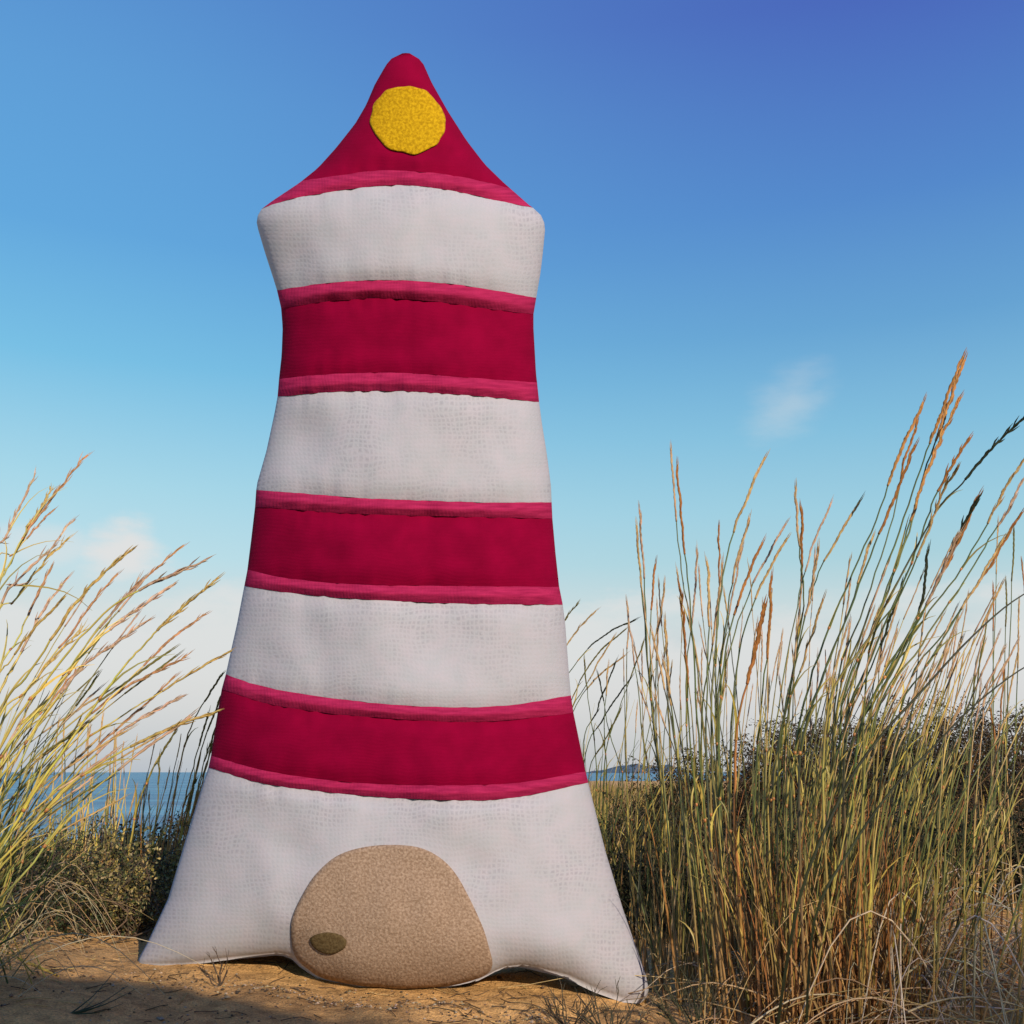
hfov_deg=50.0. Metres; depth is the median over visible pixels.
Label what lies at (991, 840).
marram clump
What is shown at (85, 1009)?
grass tuft
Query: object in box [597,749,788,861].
shrub
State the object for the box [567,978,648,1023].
dead twig
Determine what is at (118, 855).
shrub
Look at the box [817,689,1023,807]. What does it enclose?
shrub
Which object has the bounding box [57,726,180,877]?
marram clump
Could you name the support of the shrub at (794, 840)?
on the sand
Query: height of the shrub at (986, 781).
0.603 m
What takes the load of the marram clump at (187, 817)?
on the sand
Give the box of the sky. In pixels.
[0,0,1023,771]
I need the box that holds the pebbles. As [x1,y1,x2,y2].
[0,918,673,1023]
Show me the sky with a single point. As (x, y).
(782, 226)
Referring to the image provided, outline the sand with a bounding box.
[0,778,1023,1023]
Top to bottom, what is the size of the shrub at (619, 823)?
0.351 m
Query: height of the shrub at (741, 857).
0.341 m
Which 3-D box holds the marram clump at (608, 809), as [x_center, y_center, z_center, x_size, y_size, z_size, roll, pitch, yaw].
[0.371,0.741,3.246,0.635,0.939,0.693,-13,-18,43]
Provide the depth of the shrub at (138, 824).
3.81 m
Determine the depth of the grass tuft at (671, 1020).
1.90 m
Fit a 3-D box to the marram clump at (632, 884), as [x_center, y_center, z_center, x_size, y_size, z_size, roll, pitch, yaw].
[0.447,0.720,3.187,0.799,0.958,0.720,6,-14,-23]
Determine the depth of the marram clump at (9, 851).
1.80 m
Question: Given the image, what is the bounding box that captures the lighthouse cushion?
[138,53,648,1002]
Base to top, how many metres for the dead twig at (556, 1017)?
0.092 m
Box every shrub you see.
[0,812,191,933]
[0,829,164,943]
[1,823,154,880]
[4,823,170,871]
[15,826,187,937]
[75,811,190,867]
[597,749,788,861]
[597,792,712,877]
[605,839,762,939]
[608,729,878,837]
[611,815,897,921]
[674,709,947,811]
[694,791,934,903]
[737,687,1023,799]
[779,785,1023,899]
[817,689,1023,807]
[852,804,1023,910]
[865,704,1023,837]
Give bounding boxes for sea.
[0,772,1009,869]
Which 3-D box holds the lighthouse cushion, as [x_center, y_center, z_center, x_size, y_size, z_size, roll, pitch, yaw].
[-0.236,-0.071,2.397,1.010,2.129,0.356,0,-13,0]
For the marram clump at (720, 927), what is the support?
on the sand
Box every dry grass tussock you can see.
[0,862,197,997]
[728,839,1023,1023]
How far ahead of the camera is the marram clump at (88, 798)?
3.13 m
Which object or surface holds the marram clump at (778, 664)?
on the sand
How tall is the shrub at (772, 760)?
0.512 m
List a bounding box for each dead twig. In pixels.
[196,947,228,985]
[541,977,606,1023]
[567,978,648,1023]
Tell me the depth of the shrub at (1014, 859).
2.97 m
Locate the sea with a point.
(139, 778)
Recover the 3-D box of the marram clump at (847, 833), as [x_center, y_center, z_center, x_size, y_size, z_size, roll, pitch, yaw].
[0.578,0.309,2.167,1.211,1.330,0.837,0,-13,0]
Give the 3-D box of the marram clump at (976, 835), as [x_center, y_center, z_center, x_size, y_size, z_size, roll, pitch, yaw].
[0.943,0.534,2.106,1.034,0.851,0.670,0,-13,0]
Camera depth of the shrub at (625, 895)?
2.95 m
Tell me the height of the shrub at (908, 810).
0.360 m
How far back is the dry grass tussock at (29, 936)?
2.00 m
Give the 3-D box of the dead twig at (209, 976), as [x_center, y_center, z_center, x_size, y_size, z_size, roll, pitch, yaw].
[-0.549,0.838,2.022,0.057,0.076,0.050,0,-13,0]
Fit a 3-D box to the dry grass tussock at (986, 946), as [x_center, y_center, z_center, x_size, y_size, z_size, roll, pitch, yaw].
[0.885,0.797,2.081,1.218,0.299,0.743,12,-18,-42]
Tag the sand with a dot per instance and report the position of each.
(210, 1006)
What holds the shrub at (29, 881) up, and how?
on the sand
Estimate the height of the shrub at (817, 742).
0.485 m
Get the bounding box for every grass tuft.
[71,970,136,1013]
[647,954,757,1023]
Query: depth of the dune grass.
11.92 m
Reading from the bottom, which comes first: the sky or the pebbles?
the pebbles
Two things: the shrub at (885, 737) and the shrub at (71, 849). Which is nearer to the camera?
the shrub at (71, 849)
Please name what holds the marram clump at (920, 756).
on the sand
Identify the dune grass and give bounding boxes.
[589,781,669,825]
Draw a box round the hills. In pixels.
[586,764,699,772]
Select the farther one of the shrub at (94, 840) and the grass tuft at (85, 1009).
the shrub at (94, 840)
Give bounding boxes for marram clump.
[0,450,235,983]
[0,708,156,889]
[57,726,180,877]
[127,671,225,918]
[499,349,1023,1023]
[565,601,774,947]
[593,596,825,946]
[614,444,1023,1023]
[654,597,924,922]
[760,627,1023,903]
[776,591,1023,1023]
[906,519,1023,963]
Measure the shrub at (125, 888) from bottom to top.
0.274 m
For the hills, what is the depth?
2285.72 m
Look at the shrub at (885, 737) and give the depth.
4.83 m

